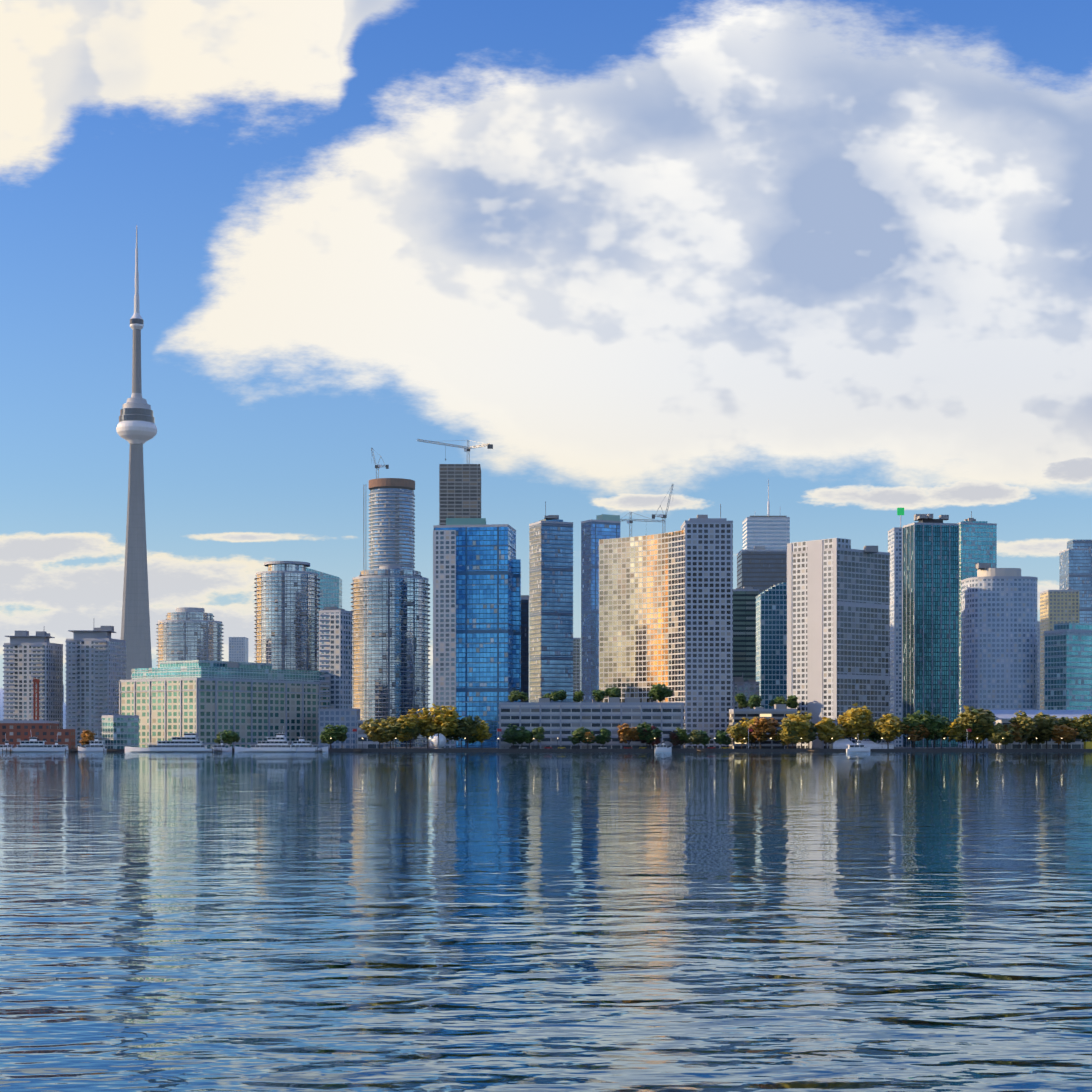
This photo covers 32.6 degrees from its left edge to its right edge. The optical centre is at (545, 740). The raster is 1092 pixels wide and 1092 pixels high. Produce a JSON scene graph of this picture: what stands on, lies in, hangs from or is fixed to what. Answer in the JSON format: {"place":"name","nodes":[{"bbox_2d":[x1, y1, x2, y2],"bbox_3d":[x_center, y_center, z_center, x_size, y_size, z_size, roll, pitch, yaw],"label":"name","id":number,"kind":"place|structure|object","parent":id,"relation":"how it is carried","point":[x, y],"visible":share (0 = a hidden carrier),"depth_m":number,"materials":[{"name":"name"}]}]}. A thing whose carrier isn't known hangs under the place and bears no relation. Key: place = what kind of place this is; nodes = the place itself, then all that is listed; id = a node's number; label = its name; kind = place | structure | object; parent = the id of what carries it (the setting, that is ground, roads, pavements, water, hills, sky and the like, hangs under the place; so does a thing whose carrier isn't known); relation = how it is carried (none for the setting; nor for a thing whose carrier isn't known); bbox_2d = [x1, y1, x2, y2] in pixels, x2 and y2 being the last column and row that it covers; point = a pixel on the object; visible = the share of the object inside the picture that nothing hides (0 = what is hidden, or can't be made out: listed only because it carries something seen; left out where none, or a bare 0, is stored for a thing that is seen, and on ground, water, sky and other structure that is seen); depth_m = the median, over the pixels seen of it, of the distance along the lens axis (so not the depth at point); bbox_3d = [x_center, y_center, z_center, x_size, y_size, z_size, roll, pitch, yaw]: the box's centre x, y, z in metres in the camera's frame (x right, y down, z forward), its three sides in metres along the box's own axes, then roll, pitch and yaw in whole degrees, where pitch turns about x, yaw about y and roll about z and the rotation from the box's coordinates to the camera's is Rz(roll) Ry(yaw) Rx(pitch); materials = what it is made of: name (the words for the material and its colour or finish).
{"place":"outdoors","nodes":[
{"label":"outdoors","id":0,"kind":"place"},
{"bbox_2d":[0,752,1091,1091],"bbox_3d":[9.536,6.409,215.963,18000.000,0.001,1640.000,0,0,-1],"label":"water","id":1,"kind":"structure","parent":0,"point":[544,920],"depth_m":65.75,"materials":[{"name":"blue liquid"}]},
{"bbox_2d":[0,733,16,751],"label":"boat","id":2,"kind":"object","parent":1,"relation":"on","point":[5,746],"visible":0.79,"depth_m":985.56,"materials":[{"name":"white"}]},
{"bbox_2d":[13,729,67,751],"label":"boat","id":3,"kind":"object","parent":1,"relation":"on","point":[32,744],"visible":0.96,"depth_m":978.19,"materials":[{"name":"white metal"}]},
{"bbox_2d":[53,733,68,751],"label":"boat","id":4,"kind":"object","parent":1,"relation":"on","point":[56,745],"visible":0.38,"depth_m":988.25,"materials":[{"name":"white"}]},
{"bbox_2d":[78,732,106,751],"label":"boat","id":5,"kind":"object","parent":1,"relation":"on","point":[95,745],"visible":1,"depth_m":987.05,"materials":[{"name":"white metal"}]},
{"bbox_2d":[125,726,213,751],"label":"boat","id":6,"kind":"object","parent":1,"relation":"on","point":[188,742],"visible":1,"depth_m":976.02,"materials":[{"name":"white"}]},
{"bbox_2d":[213,741,231,751],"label":"boat","id":7,"kind":"object","parent":1,"relation":"on","point":[224,748],"visible":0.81,"depth_m":989.15,"materials":[{"name":"white"}]},
{"bbox_2d":[235,726,296,751],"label":"boat","id":8,"kind":"object","parent":1,"relation":"on","point":[279,742],"visible":0.88,"depth_m":978.25,"materials":[{"name":"white"}]},
{"bbox_2d":[291,729,327,751],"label":"boat","id":9,"kind":"object","parent":1,"relation":"on","point":[301,745],"visible":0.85,"depth_m":982.31,"materials":[{"name":"white metal"}]},
{"bbox_2d":[655,733,671,751],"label":"boat","id":10,"kind":"object","parent":1,"relation":"on","point":[662,748],"visible":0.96,"depth_m":990.77,"materials":[{"name":"white"}]},
{"bbox_2d":[846,740,869,751],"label":"boat","id":11,"kind":"object","parent":1,"relation":"on","point":[858,747],"visible":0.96,"depth_m":992.56,"materials":[{"name":"white"}]},
{"bbox_2d":[0,0,1091,739],"label":"sky","id":12,"kind":"structure","parent":0,"point":[837,254],"materials":[{"name":"blue"}]},
{"bbox_2d":[69,740,1091,751],"bbox_3d":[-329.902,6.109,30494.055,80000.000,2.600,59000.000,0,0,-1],"label":"seawall","id":13,"kind":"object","parent":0,"point":[431,745],"depth_m":997.00,"materials":[{"name":"grey concrete"}]},
{"bbox_2d":[3,631,62,728],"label":"condo","id":14,"kind":"structure","parent":13,"relation":"on","point":[27,658],"depth_m":1295.88,"materials":[{"name":"concrete"}]},
{"bbox_2d":[0,688,65,728],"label":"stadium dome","id":15,"kind":"structure","parent":13,"relation":"on","point":[2,708],"depth_m":2135.17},
{"bbox_2d":[0,677,74,748],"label":"brick warehouse","id":16,"kind":"structure","parent":13,"relation":"on","point":[18,731],"depth_m":1022.62,"materials":[{"name":"red brick"}]},
{"bbox_2d":[65,626,125,746],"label":"condo","id":17,"kind":"structure","parent":13,"relation":"on","point":[95,663],"depth_m":1295.97,"materials":[{"name":"concrete"}]},
{"bbox_2d":[101,715,139,748],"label":"building","id":18,"kind":"structure","parent":13,"relation":"on","point":[120,732],"depth_m":1020.02,"materials":[{"name":"glass"}]},
{"bbox_2d":[116,225,156,679],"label":"observation tower","id":19,"kind":"structure","parent":13,"relation":"on","point":[139,441],"depth_m":1972.74,"materials":[{"name":"concrete"}]},
{"bbox_2d":[156,607,223,667],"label":"tower","id":20,"kind":"structure","parent":13,"relation":"on","point":[188,633],"depth_m":1497.79,"materials":[{"name":"grey glass"}]},
{"bbox_2d":[119,660,329,747],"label":"waterfront building","id":21,"kind":"structure","parent":13,"relation":"on","point":[250,703],"depth_m":1062.61,"materials":[{"name":"beige glass"}]},
{"bbox_2d":[229,637,247,661],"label":"building","id":22,"kind":"structure","parent":13,"relation":"on","point":[238,643],"depth_m":2291.75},
{"bbox_2d":[254,561,319,670],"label":"tower","id":23,"kind":"structure","parent":13,"relation":"on","point":[287,615],"depth_m":1347.33,"materials":[{"name":"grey glass"}]},
{"bbox_2d":[307,568,341,670],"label":"tower","id":24,"kind":"structure","parent":13,"relation":"on","point":[330,590],"depth_m":1593.86,"materials":[{"name":"teal glass"}]},
{"bbox_2d":[319,607,352,708],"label":"tower","id":25,"kind":"structure","parent":13,"relation":"on","point":[335,644],"depth_m":1116.96,"materials":[{"name":"concrete"}]},
{"bbox_2d":[318,709,359,747],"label":"building","id":26,"kind":"structure","parent":13,"relation":"on","point":[348,718],"depth_m":1079.57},
{"bbox_2d":[357,720,385,747],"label":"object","id":27,"kind":"object","parent":13,"relation":"on","point":[367,743],"visible":0.31,"depth_m":1074.74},
{"bbox_2d":[363,478,414,570],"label":"tower","id":28,"kind":"structure","parent":13,"relation":"on","point":[392,521],"depth_m":1596.89,"materials":[{"name":"grey glass"}]},
{"bbox_2d":[371,448,388,477],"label":"crane","id":29,"kind":"object","parent":28,"relation":"on","point":[379,466],"depth_m":1603.53,"materials":[{"name":"metal"}]},
{"bbox_2d":[351,566,429,746],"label":"tower","id":30,"kind":"structure","parent":13,"relation":"on","point":[390,637],"depth_m":1248.10,"materials":[{"name":"grey glass"}]},
{"bbox_2d":[439,464,480,524],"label":"skyscraper","id":31,"kind":"structure","parent":13,"relation":"on","point":[459,490],"depth_m":1495.13,"materials":[{"name":"concrete"}]},
{"bbox_2d":[417,439,492,463],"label":"crane","id":32,"kind":"object","parent":31,"relation":"on","point":[489,445],"depth_m":1496.11,"materials":[{"name":"metal"}]},
{"bbox_2d":[433,518,520,747],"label":"tower","id":33,"kind":"structure","parent":13,"relation":"on","point":[476,617],"depth_m":1148.94,"materials":[{"name":"blue glass"}]},
{"bbox_2d":[521,595,528,701],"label":"tower","id":34,"kind":"structure","parent":13,"relation":"on","point":[524,643],"depth_m":1395.76,"materials":[{"name":"black glass"}]},
{"bbox_2d":[2,729,1091,751],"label":"waterfront","id":35,"kind":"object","parent":13,"relation":"on","point":[841,744],"visible":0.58,"depth_m":999.71,"materials":[{"name":"concrete"}]},
{"bbox_2d":[431,733,445,748],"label":"sphere sculpture","id":36,"kind":"object","parent":35,"relation":"on","point":[436,740],"visible":0.92,"depth_m":995.28,"materials":[{"name":"metal"}]},
{"bbox_2d":[529,501,572,701],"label":"tower","id":37,"kind":"structure","parent":13,"relation":"on","point":[550,603],"depth_m":1301.49,"materials":[{"name":"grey glass"}]},
{"bbox_2d":[573,638,580,701],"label":"building","id":38,"kind":"structure","parent":13,"relation":"on","point":[576,664],"depth_m":1746.27,"materials":[{"name":"grey concrete"}]},
{"bbox_2d":[79,683,1091,748],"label":"trees","id":39,"kind":"object","parent":13,"relation":"on","point":[794,727],"visible":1,"depth_m":1004.81,"materials":[{"name":"green plant"}]},
{"bbox_2d":[498,697,684,748],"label":"low-rise building","id":40,"kind":"structure","parent":13,"relation":"on","point":[561,721],"depth_m":1016.07,"materials":[{"name":"concrete"}]},
{"bbox_2d":[581,514,620,701],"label":"tower","id":41,"kind":"structure","parent":13,"relation":"on","point":[601,526],"depth_m":1500.30,"materials":[{"name":"blue glass"}]},
{"bbox_2d":[599,504,732,747],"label":"apartment building","id":42,"kind":"structure","parent":13,"relation":"on","point":[666,609],"depth_m":1098.66,"materials":[{"name":"beige concrete"}]},
{"bbox_2d":[620,512,664,536],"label":"crane","id":43,"kind":"object","parent":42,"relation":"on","point":[630,521],"depth_m":1518.02,"materials":[{"name":"metal"}]},
{"bbox_2d":[652,484,673,532],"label":"crane","id":44,"kind":"object","parent":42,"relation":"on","point":[662,516],"depth_m":1496.32,"materials":[{"name":"metal"}]},
{"bbox_2d":[733,587,758,681],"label":"tower","id":45,"kind":"structure","parent":13,"relation":"on","point":[744,630],"depth_m":1397.60,"materials":[{"name":"glass"}]},
{"bbox_2d":[733,673,759,708],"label":"building","id":46,"kind":"structure","parent":13,"relation":"on","point":[748,688],"depth_m":1147.30,"materials":[{"name":"concrete"}]},
{"bbox_2d":[737,546,786,593],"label":"tower","id":47,"kind":"structure","parent":13,"relation":"on","point":[761,568],"depth_m":1497.92,"materials":[{"name":"grey glass"}]},
{"bbox_2d":[729,704,796,748],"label":"waterfront building","id":48,"kind":"structure","parent":13,"relation":"on","point":[778,712],"depth_m":1037.29,"materials":[{"name":"concrete"}]},
{"bbox_2d":[742,479,789,549],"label":"tower","id":49,"kind":"structure","parent":13,"relation":"on","point":[772,524],"depth_m":1898.53,"materials":[{"name":"metal"}]},
{"bbox_2d":[756,582,786,708],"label":"tower","id":50,"kind":"structure","parent":13,"relation":"on","point":[771,640],"depth_m":1197.58,"materials":[{"name":"teal glass"}]},
{"bbox_2d":[787,538,889,747],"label":"building","id":51,"kind":"structure","parent":13,"relation":"on","point":[838,626],"depth_m":1061.51,"materials":[{"name":"concrete"}]},
{"bbox_2d":[888,507,903,746],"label":"tower","id":52,"kind":"structure","parent":13,"relation":"on","point":[895,542],"depth_m":1398.91,"materials":[{"name":"white paint"}]},
{"bbox_2d":[902,514,958,746],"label":"tower","id":53,"kind":"structure","parent":13,"relation":"on","point":[930,613],"depth_m":1252.22,"materials":[{"name":"green glass"}]},
{"bbox_2d":[959,511,996,746],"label":"tower","id":54,"kind":"structure","parent":13,"relation":"on","point":[977,541],"depth_m":1352.00,"materials":[{"name":"teal glass"}]},
{"bbox_2d":[961,563,1037,747],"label":"tower","id":55,"kind":"structure","parent":13,"relation":"on","point":[998,638],"depth_m":1100.15,"materials":[{"name":"concrete"}]},
{"bbox_2d":[1037,621,1039,709],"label":"tower","id":56,"kind":"structure","parent":13,"relation":"on","point":[1038,665],"depth_m":1600.68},
{"bbox_2d":[988,710,1091,748],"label":"building","id":57,"kind":"structure","parent":13,"relation":"on","point":[1076,744],"depth_m":1038.82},
{"bbox_2d":[1040,581,1078,709],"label":"tower","id":58,"kind":"structure","parent":13,"relation":"on","point":[1058,606],"depth_m":1500.68,"materials":[{"name":"concrete"}]},
{"bbox_2d":[1044,623,1091,719],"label":"tower","id":59,"kind":"structure","parent":13,"relation":"on","point":[1067,666],"depth_m":1085.46,"materials":[{"name":"teal glass"}]},
{"bbox_2d":[1059,540,1091,623],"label":"tower","id":60,"kind":"structure","parent":13,"relation":"on","point":[1075,564],"depth_m":1701.47,"materials":[{"name":"blue glass"}]}
]}

